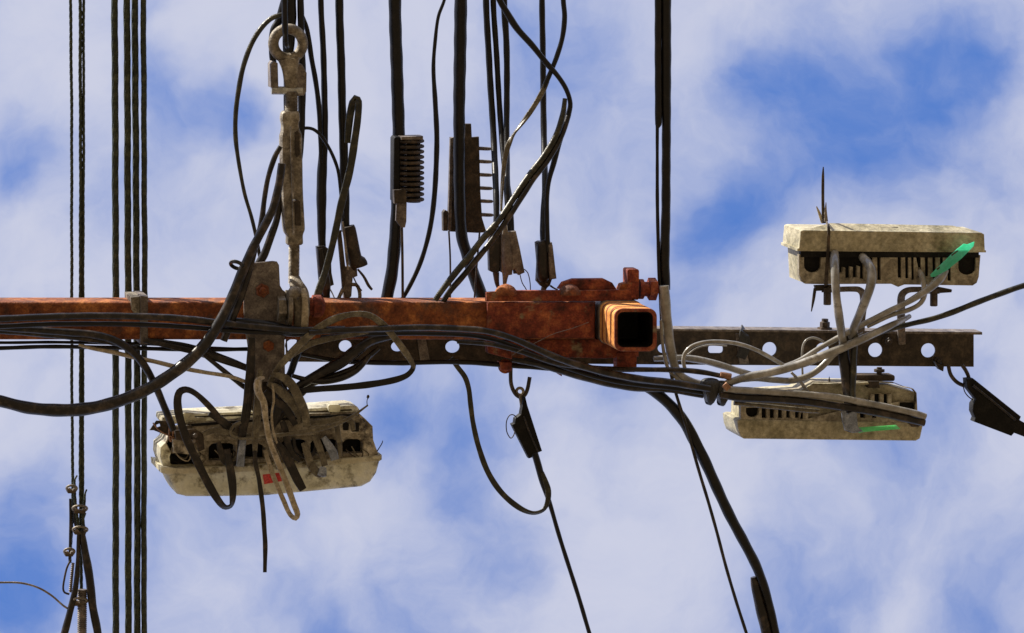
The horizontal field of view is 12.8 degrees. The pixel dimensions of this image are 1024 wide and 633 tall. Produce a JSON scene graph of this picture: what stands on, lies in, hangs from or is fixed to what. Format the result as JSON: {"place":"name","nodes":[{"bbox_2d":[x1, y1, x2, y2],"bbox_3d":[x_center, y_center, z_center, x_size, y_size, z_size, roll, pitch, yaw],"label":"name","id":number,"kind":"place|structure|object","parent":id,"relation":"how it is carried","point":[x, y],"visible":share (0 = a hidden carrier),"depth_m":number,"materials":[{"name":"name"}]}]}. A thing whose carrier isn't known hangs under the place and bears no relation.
{"place":"outdoors","nodes":[
{"label":"outdoors","id":0,"kind":"place"},
{"bbox_2d":[0,163,285,416],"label":"heavy cable","id":1,"kind":"object","parent":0,"point":[195,354],"visible":1,"depth_m":7.80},
{"bbox_2d":[0,267,659,375],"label":"crossarm","id":2,"kind":"object","parent":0,"point":[620,328],"visible":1,"depth_m":7.98,"materials":[{"name":"brown metal"}]},
{"bbox_2d":[0,331,136,348],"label":"strung cable","id":3,"kind":"object","parent":2,"relation":"attached to","point":[85,339],"visible":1,"depth_m":7.80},
{"bbox_2d":[68,0,73,562],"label":"steel strand","id":4,"kind":"object","parent":2,"relation":"attached to","point":[71,216],"visible":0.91,"depth_m":7.91},
{"bbox_2d":[82,0,84,507],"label":"steel strand","id":5,"kind":"object","parent":2,"relation":"attached to","point":[83,145],"visible":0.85,"depth_m":7.91},
{"bbox_2d":[78,0,82,588],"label":"steel strand","id":6,"kind":"object","parent":5,"relation":"attached to","point":[80,249],"visible":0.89,"depth_m":7.91},
{"bbox_2d":[69,563,86,632],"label":"wire grip","id":7,"kind":"object","parent":6,"relation":"attached to","point":[82,619],"visible":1,"depth_m":7.98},
{"bbox_2d":[72,526,88,534],"bbox_3d":[-0.756,0.373,7.965,0.029,0.025,0.017,0,-83,-13],"label":"rope clip","id":8,"kind":"object","parent":6,"relation":"attached to","point":[78,532],"visible":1,"depth_m":7.96,"materials":[{"name":"metal"}]},
{"bbox_2d":[61,535,79,632],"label":"splice cable","id":9,"kind":"object","parent":8,"relation":"attached to","point":[68,616],"visible":1,"depth_m":7.97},
{"bbox_2d":[80,530,101,632],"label":"splice cable","id":10,"kind":"object","parent":8,"relation":"attached to","point":[91,592],"visible":1,"depth_m":7.97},
{"bbox_2d":[0,341,220,347],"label":"strung cable","id":11,"kind":"object","parent":2,"relation":"attached to","point":[50,342],"visible":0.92,"depth_m":7.85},
{"bbox_2d":[111,0,118,632],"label":"stranded cable","id":12,"kind":"object","parent":2,"relation":"on","point":[115,294],"visible":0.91,"depth_m":7.93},
{"bbox_2d":[0,344,247,351],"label":"strung cable","id":13,"kind":"object","parent":2,"relation":"attached to","point":[141,348],"visible":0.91,"depth_m":7.85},
{"bbox_2d":[123,0,131,632],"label":"stranded cable","id":14,"kind":"object","parent":2,"relation":"on","point":[128,288],"visible":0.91,"depth_m":7.94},
{"bbox_2d":[131,0,140,632],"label":"stranded cable","id":15,"kind":"object","parent":2,"relation":"on","point":[136,287],"visible":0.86,"depth_m":7.95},
{"bbox_2d":[124,291,147,343],"bbox_3d":[-0.651,0.001,7.888,0.031,0.082,0.084,0,-83,-13],"label":"strap band","id":16,"kind":"object","parent":2,"relation":"attached to","point":[138,300],"visible":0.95,"depth_m":7.85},
{"bbox_2d":[140,0,147,632],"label":"stranded cable","id":17,"kind":"object","parent":2,"relation":"on","point":[145,291],"visible":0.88,"depth_m":7.95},
{"bbox_2d":[0,321,296,334],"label":"strung cable","id":18,"kind":"object","parent":2,"relation":"attached to","point":[115,324],"visible":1,"depth_m":7.79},
{"bbox_2d":[78,344,244,382],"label":"strung cable","id":19,"kind":"object","parent":2,"relation":"attached to","point":[148,360],"visible":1,"depth_m":7.84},
{"bbox_2d":[0,312,344,333],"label":"strung cable","id":20,"kind":"object","parent":2,"relation":"attached to","point":[149,316],"visible":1,"depth_m":7.79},
{"bbox_2d":[243,261,324,410],"bbox_3d":[-0.397,0.049,7.895,0.145,0.065,0.291,0,-83,-13],"label":"mounting plate","id":21,"kind":"object","parent":2,"relation":"attached to","point":[267,297],"visible":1,"depth_m":7.89,"materials":[{"name":"metal"}]},
{"bbox_2d":[143,338,245,370],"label":"strung cable","id":22,"kind":"object","parent":21,"relation":"attached to","point":[227,361],"visible":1,"depth_m":7.88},
{"bbox_2d":[150,400,381,495],"bbox_3d":[-0.437,0.228,7.957,0.408,0.126,0.160,0,-83,-13],"label":"splice box","id":23,"kind":"object","parent":21,"relation":"attached to","point":[356,464],"visible":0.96,"depth_m":7.92,"materials":[{"name":"white plastic"}]},
{"bbox_2d":[0,327,175,430],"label":"strung cable","id":24,"kind":"object","parent":23,"relation":"attached to","point":[133,352],"visible":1,"depth_m":7.81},
{"bbox_2d":[173,386,236,509],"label":"flat cable","id":25,"kind":"object","parent":23,"relation":"attached to","point":[194,455],"visible":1,"depth_m":7.84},
{"bbox_2d":[236,337,254,459],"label":"flat cable","id":26,"kind":"object","parent":23,"relation":"attached to","point":[248,390],"visible":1,"depth_m":7.87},
{"bbox_2d":[252,370,262,450],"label":"flat cable","id":27,"kind":"object","parent":23,"relation":"attached to","point":[257,412],"visible":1,"depth_m":7.87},
{"bbox_2d":[253,451,267,571],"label":"flat cable","id":28,"kind":"object","parent":23,"relation":"hanging from","point":[262,507],"visible":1,"depth_m":7.88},
{"bbox_2d":[260,381,299,520],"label":"flat cable","id":29,"kind":"object","parent":23,"relation":"attached to","point":[279,466],"visible":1,"depth_m":7.86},
{"bbox_2d":[263,390,297,425],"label":"flat cable","id":30,"kind":"object","parent":23,"relation":"attached to","point":[283,406],"visible":1,"depth_m":7.89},
{"bbox_2d":[267,382,301,420],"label":"flat cable","id":31,"kind":"object","parent":23,"relation":"attached to","point":[285,395],"visible":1,"depth_m":7.88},
{"bbox_2d":[274,439,305,490],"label":"flat cable","id":32,"kind":"object","parent":23,"relation":"hanging from","point":[292,469],"visible":1,"depth_m":7.90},
{"bbox_2d":[279,420,301,461],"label":"flat cable","id":33,"kind":"object","parent":23,"relation":"attached to","point":[287,442],"visible":1,"depth_m":7.90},
{"bbox_2d":[272,372,310,426],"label":"flat cable","id":34,"kind":"object","parent":23,"relation":"attached to","point":[288,381],"visible":1,"depth_m":7.88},
{"bbox_2d":[239,405,367,439],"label":"flat cable","id":35,"kind":"object","parent":23,"relation":"attached to","point":[313,430],"visible":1,"depth_m":7.89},
{"bbox_2d":[301,442,320,477],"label":"flat cable","id":36,"kind":"object","parent":23,"relation":"hanging from","point":[313,468],"visible":1,"depth_m":7.91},
{"bbox_2d":[227,318,304,336],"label":"strung cable","id":37,"kind":"object","parent":21,"relation":"attached to","point":[258,321],"visible":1,"depth_m":7.86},
{"bbox_2d":[268,24,309,337],"bbox_3d":[-0.374,-0.232,7.876,0.070,0.080,0.548,-4,-82,-12],"label":"turnbuckle","id":38,"kind":"object","parent":21,"relation":"attached to","point":[293,88],"visible":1,"depth_m":7.87,"materials":[{"name":"metal"}]},
{"bbox_2d":[220,145,281,341],"bbox_3d":[-0.445,-0.125,7.837,0.023,0.015,0.351,15,-87,-14],"label":"looped cable","id":39,"kind":"object","parent":38,"relation":"attached to","point":[233,315],"visible":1,"depth_m":7.83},
{"bbox_2d":[233,12,281,255],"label":"looped cable","id":40,"kind":"object","parent":38,"relation":"attached to","point":[263,25],"visible":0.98,"depth_m":7.88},
{"bbox_2d":[255,197,281,261],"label":"looped cable","id":41,"kind":"object","parent":38,"relation":"attached to","point":[265,251],"visible":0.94,"depth_m":7.88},
{"bbox_2d":[281,0,289,48],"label":"overhead cable","id":42,"kind":"object","parent":38,"relation":"attached to","point":[285,21],"visible":1,"depth_m":7.82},
{"bbox_2d":[282,0,296,109],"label":"overhead cable","id":43,"kind":"object","parent":38,"relation":"attached to","point":[292,14],"visible":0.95,"depth_m":7.89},
{"bbox_2d":[297,0,305,158],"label":"overhead cable","id":44,"kind":"object","parent":38,"relation":"attached to","point":[302,61],"visible":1,"depth_m":7.91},
{"bbox_2d":[314,95,361,294],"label":"looped cable","id":45,"kind":"object","parent":21,"relation":"attached to","point":[355,104],"visible":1,"depth_m":7.93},
{"bbox_2d":[307,346,379,386],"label":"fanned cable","id":46,"kind":"object","parent":21,"relation":"attached to","point":[374,351],"visible":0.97,"depth_m":7.94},
{"bbox_2d":[315,245,334,297],"bbox_3d":[-0.326,-0.071,7.992,0.031,0.026,0.108,-6,-82,-12],"label":"wedge clamp","id":47,"kind":"object","parent":2,"relation":"attached to","point":[321,251],"visible":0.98,"depth_m":7.98,"materials":[{"name":"metal"}]},
{"bbox_2d":[316,0,327,246],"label":"overhead cable","id":48,"kind":"object","parent":47,"relation":"attached to","point":[321,196],"visible":1,"depth_m":7.97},
{"bbox_2d":[304,16,322,163],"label":"overhead cable","id":49,"kind":"object","parent":48,"relation":"attached to","point":[316,86],"visible":1,"depth_m":7.95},
{"bbox_2d":[268,336,390,415],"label":"fanned cable","id":50,"kind":"object","parent":2,"relation":"attached to","point":[349,355],"visible":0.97,"depth_m":7.93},
{"bbox_2d":[292,332,368,357],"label":"cable","id":51,"kind":"object","parent":2,"relation":"attached to","point":[316,341],"visible":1,"depth_m":7.88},
{"bbox_2d":[291,354,371,384],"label":"fanned cable","id":52,"kind":"object","parent":2,"relation":"attached to","point":[346,375],"visible":1,"depth_m":7.93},
{"bbox_2d":[266,311,414,384],"bbox_3d":[-0.300,0.050,7.887,0.261,0.042,0.117,-8,-81,-12],"label":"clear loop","id":53,"kind":"object","parent":2,"relation":"attached to","point":[297,346],"visible":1,"depth_m":7.87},
{"bbox_2d":[300,363,415,393],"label":"fanned cable","id":54,"kind":"object","parent":53,"relation":"attached to","point":[368,384],"visible":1,"depth_m":7.91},
{"bbox_2d":[337,221,372,297],"bbox_3d":[-0.278,-0.092,8.001,0.066,0.035,0.153,0,-83,-13],"label":"drum clamp","id":55,"kind":"object","parent":2,"relation":"attached to","point":[354,259],"visible":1,"depth_m":7.99,"materials":[{"name":"metal"}]},
{"bbox_2d":[305,126,343,217],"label":"looped cable","id":56,"kind":"object","parent":55,"relation":"attached to","point":[320,135],"visible":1,"depth_m":7.94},
{"bbox_2d":[335,0,349,231],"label":"overhead cable","id":57,"kind":"object","parent":55,"relation":"attached to","point":[340,43],"visible":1,"depth_m":7.97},
{"bbox_2d":[390,135,423,297],"bbox_3d":[-0.185,-0.168,8.011,0.061,0.053,0.304,0,-83,-13],"label":"ribbed clamp","id":58,"kind":"object","parent":2,"relation":"attached to","point":[409,192],"visible":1,"depth_m":7.99,"materials":[{"name":"black plastic"}]},
{"bbox_2d":[381,0,404,297],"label":"overhead cable","id":59,"kind":"object","parent":58,"relation":"attached to","point":[398,124],"visible":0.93,"depth_m":7.99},
{"bbox_2d":[404,0,445,297],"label":"overhead cable","id":60,"kind":"object","parent":2,"relation":"attached to","point":[435,180],"visible":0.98,"depth_m":8.02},
{"bbox_2d":[301,353,598,374],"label":"strung cable","id":61,"kind":"object","parent":2,"relation":"attached to","point":[431,362],"visible":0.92,"depth_m":8.00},
{"bbox_2d":[441,123,493,297],"bbox_3d":[-0.074,-0.182,8.147,0.095,0.064,0.324,0,-83,-13],"label":"comb clamp","id":62,"kind":"object","parent":2,"relation":"attached to","point":[474,213],"visible":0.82,"depth_m":8.16,"materials":[{"name":"metal"}]},
{"bbox_2d":[453,0,486,297],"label":"overhead cable","id":63,"kind":"object","parent":62,"relation":"attached to","point":[460,39],"visible":0.88,"depth_m":8.12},
{"bbox_2d":[487,227,500,287],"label":"wedge clamp","id":64,"kind":"object","parent":2,"relation":"attached to","point":[493,253],"visible":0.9,"depth_m":8.05,"materials":[{"name":"metal"}]},
{"bbox_2d":[483,0,499,226],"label":"overhead cable","id":65,"kind":"object","parent":64,"relation":"attached to","point":[491,103],"visible":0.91,"depth_m":8.16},
{"bbox_2d":[433,98,566,300],"bbox_3d":[-0.009,-0.200,7.990,0.034,0.066,0.426,35,-92,-14],"label":"flat cable","id":66,"kind":"object","parent":2,"relation":"attached to","point":[477,245],"visible":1,"depth_m":7.97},
{"bbox_2d":[496,0,572,115],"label":"looped cable","id":67,"kind":"object","parent":66,"relation":"attached to","point":[522,34],"visible":1,"depth_m":8.00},
{"bbox_2d":[542,0,566,88],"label":"looped cable","id":68,"kind":"object","parent":67,"relation":"attached to","point":[560,43],"visible":1,"depth_m":8.01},
{"bbox_2d":[441,115,570,301],"bbox_3d":[-0.006,-0.187,7.998,0.022,0.066,0.401,36,-92,-14],"label":"flat cable","id":69,"kind":"object","parent":2,"relation":"attached to","point":[457,282],"visible":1,"depth_m":7.97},
{"bbox_2d":[309,324,710,391],"bbox_3d":[0.003,0.055,7.939,0.728,0.014,0.057,8,-85,-14],"label":"strung cable","id":70,"kind":"object","parent":2,"relation":"attached to","point":[564,360],"visible":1,"depth_m":7.94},
{"bbox_2d":[320,331,702,394],"bbox_3d":[0.012,0.067,7.988,0.712,0.009,0.051,9,-85,-14],"label":"strung cable","id":71,"kind":"object","parent":2,"relation":"attached to","point":[501,341],"visible":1,"depth_m":7.98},
{"bbox_2d":[500,225,530,289],"bbox_3d":[0.003,-0.099,8.057,0.051,0.025,0.139,-10,-81,-12],"label":"wedge clamp","id":72,"kind":"object","parent":2,"relation":"attached to","point":[510,258],"visible":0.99,"depth_m":8.05,"materials":[{"name":"metal"}]},
{"bbox_2d":[490,0,513,229],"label":"overhead cable","id":73,"kind":"object","parent":72,"relation":"attached to","point":[497,71],"visible":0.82,"depth_m":8.17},
{"bbox_2d":[501,0,511,230],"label":"overhead cable","id":74,"kind":"object","parent":72,"relation":"attached to","point":[506,53],"visible":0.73,"depth_m":8.16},
{"bbox_2d":[500,83,548,210],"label":"looped cable","id":75,"kind":"object","parent":72,"relation":"attached to","point":[530,111],"visible":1,"depth_m":8.01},
{"bbox_2d":[535,239,557,289],"bbox_3d":[0.059,-0.083,8.074,0.037,0.027,0.108,-9,-81,-12],"label":"wedge clamp","id":76,"kind":"object","parent":2,"relation":"attached to","point":[545,274],"visible":0.97,"depth_m":8.06,"materials":[{"name":"metal"}]},
{"bbox_2d":[539,0,547,239],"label":"overhead cable","id":77,"kind":"object","parent":76,"relation":"attached to","point":[543,119],"visible":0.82,"depth_m":8.18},
{"bbox_2d":[545,140,562,251],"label":"looped cable","id":78,"kind":"object","parent":76,"relation":"attached to","point":[547,188],"visible":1,"depth_m":8.05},
{"bbox_2d":[457,340,723,378],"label":"strung cable","id":79,"kind":"object","parent":2,"relation":"attached to","point":[614,368],"visible":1,"depth_m":8.01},
{"bbox_2d":[511,357,702,397],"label":"strung cable","id":80,"kind":"object","parent":2,"relation":"attached to","point":[545,366],"visible":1,"depth_m":8.02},
{"bbox_2d":[285,318,981,370],"bbox_3d":[0.226,0.051,8.153,1.286,0.065,0.092,0,-83,-13],"label":"perforated bar","id":81,"kind":"object","parent":2,"relation":"attached to","point":[954,347],"visible":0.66,"depth_m":8.19,"materials":[{"name":"metal"}]},
{"bbox_2d":[509,362,531,398],"bbox_3d":[0.014,0.113,8.069,0.042,0.007,0.067,0,-83,-13],"label":"hook","id":82,"kind":"object","parent":81,"relation":"hanging from","point":[513,390],"visible":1,"depth_m":8.07,"materials":[{"name":"metal"}]},
{"bbox_2d":[506,387,541,457],"bbox_3d":[0.013,0.191,8.072,0.053,0.023,0.127,-17,-80,-10],"label":"hanging clamp","id":83,"kind":"object","parent":82,"relation":"hanging from","point":[522,425],"visible":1,"depth_m":8.07,"materials":[{"name":"black plastic"}]},
{"bbox_2d":[532,453,590,632],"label":"drop cable","id":84,"kind":"object","parent":83,"relation":"attached to","point":[537,464],"visible":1,"depth_m":8.12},
{"bbox_2d":[449,357,550,514],"bbox_3d":[-0.040,0.223,8.065,0.088,0.009,0.326,-39,-77,-6],"label":"drop cable","id":85,"kind":"object","parent":84,"relation":"attached to","point":[499,489],"visible":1,"depth_m":8.07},
{"bbox_2d":[723,367,922,440],"bbox_3d":[0.560,0.153,8.182,0.346,0.106,0.131,0,-83,-13],"label":"terminal box","id":86,"kind":"object","parent":81,"relation":"attached to","point":[744,422],"visible":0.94,"depth_m":8.15,"materials":[{"name":"beige plastic"}]},
{"bbox_2d":[733,401,819,412],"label":"grey cable","id":87,"kind":"object","parent":86,"relation":"attached to","point":[781,407],"visible":1,"depth_m":8.08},
{"bbox_2d":[719,391,925,425],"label":"grey cable","id":88,"kind":"object","parent":86,"relation":"attached to","point":[825,404],"visible":1,"depth_m":8.09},
{"bbox_2d":[841,411,899,432],"bbox_3d":[0.636,0.196,8.115,0.118,0.008,0.039,18,-87,-14],"label":"cable tag","id":89,"kind":"object","parent":88,"relation":"on","point":[849,422],"visible":1,"depth_m":8.11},
{"bbox_2d":[723,386,926,419],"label":"grey cable","id":90,"kind":"object","parent":86,"relation":"attached to","point":[832,396],"visible":1,"depth_m":8.08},
{"bbox_2d":[838,336,851,432],"bbox_3d":[0.596,0.119,8.118,0.026,0.039,0.175,-5,-82,-12],"label":"bracket","id":91,"kind":"object","parent":86,"relation":"attached to","point":[844,362],"visible":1,"depth_m":8.10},
{"bbox_2d":[850,332,857,404],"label":"grey cable","id":92,"kind":"object","parent":86,"relation":"attached to","point":[853,369],"visible":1,"depth_m":8.10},
{"bbox_2d":[840,286,866,333],"bbox_3d":[0.623,-0.017,8.194,0.046,0.051,0.116,-32,-77,-7],"label":"support arm","id":93,"kind":"object","parent":81,"relation":"attached to","point":[860,290],"visible":0.55,"depth_m":8.16},
{"bbox_2d":[781,223,985,311],"bbox_3d":[0.680,-0.091,8.175,0.383,0.108,0.157,0,-83,-13],"label":"terminal box","id":94,"kind":"object","parent":93,"relation":"attached to","point":[898,255],"visible":0.98,"depth_m":8.12,"materials":[{"name":"beige plastic"}]},
{"bbox_2d":[816,167,829,287],"bbox_3d":[0.559,-0.158,8.111,0.020,0.066,0.214,0,-83,-13],"label":"box strap","id":95,"kind":"object","parent":94,"relation":"attached to","point":[823,217],"visible":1,"depth_m":8.12,"materials":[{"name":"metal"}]},
{"bbox_2d":[830,250,846,344],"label":"grey cable","id":96,"kind":"object","parent":94,"relation":"attached to","point":[835,286],"visible":1,"depth_m":8.05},
{"bbox_2d":[848,253,876,338],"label":"grey cable","id":97,"kind":"object","parent":94,"relation":"attached to","point":[867,263],"visible":1,"depth_m":8.06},
{"bbox_2d":[786,270,948,363],"bbox_3d":[0.636,0.009,8.109,0.344,0.020,0.024,-31,-78,-8],"label":"grey cable","id":98,"kind":"object","parent":94,"relation":"attached to","point":[935,282],"visible":1,"depth_m":8.11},
{"bbox_2d":[724,314,910,384],"bbox_3d":[0.548,0.063,8.111,0.377,0.066,0.024,-19,-79,-10],"label":"grey cable","id":99,"kind":"object","parent":98,"relation":"attached to","point":[812,359],"visible":1,"depth_m":8.08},
{"bbox_2d":[700,372,732,405],"bbox_3d":[0.364,0.129,8.056,0.057,0.051,0.062,0,-83,-13],"label":"clamp","id":100,"kind":"object","parent":99,"relation":"attached to","point":[713,394],"visible":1,"depth_m":8.05,"materials":[{"name":"grey metal"}]},
{"bbox_2d":[746,332,863,383],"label":"grey cable","id":101,"kind":"object","parent":100,"relation":"attached to","point":[821,366],"visible":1,"depth_m":8.09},
{"bbox_2d":[930,242,973,276],"bbox_3d":[0.787,-0.102,8.119,0.101,0.002,0.019,-44,-76,-4],"label":"cable tag","id":102,"kind":"object","parent":98,"relation":"attached to","point":[956,255],"visible":1,"depth_m":8.12,"materials":[{"name":"plastic"}]},
{"bbox_2d":[867,267,926,327],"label":"grey cable","id":103,"kind":"object","parent":94,"relation":"attached to","point":[921,300],"visible":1,"depth_m":8.12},
{"bbox_2d":[897,287,921,344],"bbox_3d":[0.716,-0.001,8.217,0.053,0.051,0.111,0,-83,-13],"label":"support arm","id":104,"kind":"object","parent":81,"relation":"attached to","point":[903,293],"visible":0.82,"depth_m":8.20},
{"bbox_2d":[876,283,1023,336],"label":"long cable","id":105,"kind":"object","parent":81,"relation":"attached to","point":[976,302],"visible":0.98,"depth_m":8.21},
{"bbox_2d":[946,364,969,386],"bbox_3d":[0.810,0.107,8.259,0.047,0.007,0.044,0,-83,-13],"label":"hook","id":106,"kind":"object","parent":81,"relation":"attached to","point":[954,379],"visible":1,"depth_m":8.26,"materials":[{"name":"metal"}]},
{"bbox_2d":[963,377,1023,436],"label":"hanging clamp","id":107,"kind":"object","parent":106,"relation":"hanging from","point":[987,408],"visible":1,"depth_m":8.26,"materials":[{"name":"black plastic"}]},
{"bbox_2d":[654,0,661,319],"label":"overhead cable","id":108,"kind":"object","parent":2,"relation":"attached to","point":[658,64],"visible":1,"depth_m":8.03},
{"bbox_2d":[660,0,670,289],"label":"overhead cable","id":109,"kind":"object","parent":2,"relation":"attached to","point":[666,152],"visible":1,"depth_m":8.05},
{"bbox_2d":[659,285,700,383],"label":"grey cable","id":110,"kind":"object","parent":2,"relation":"attached to","point":[666,319],"visible":1,"depth_m":8.05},
{"bbox_2d":[681,340,784,367],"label":"cable","id":111,"kind":"object","parent":110,"relation":"attached to","point":[736,343],"visible":1,"depth_m":8.09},
{"bbox_2d":[600,375,779,632],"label":"drop cable","id":112,"kind":"object","parent":2,"relation":"attached to","point":[667,402],"visible":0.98,"depth_m":8.12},
{"bbox_2d":[669,374,747,632],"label":"drop cable","id":113,"kind":"object","parent":112,"relation":"attached to","point":[711,513],"visible":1,"depth_m":8.11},
{"bbox_2d":[750,576,771,632],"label":"drop cable","id":114,"kind":"object","parent":112,"relation":"attached to","point":[762,615],"visible":1,"depth_m":8.16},
{"bbox_2d":[653,355,750,374],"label":"strung cable","id":115,"kind":"object","parent":2,"relation":"attached to","point":[713,363],"visible":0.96,"depth_m":8.12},
{"bbox_2d":[0,0,1023,632],"label":"sky","id":116,"kind":"structure","parent":0,"point":[911,111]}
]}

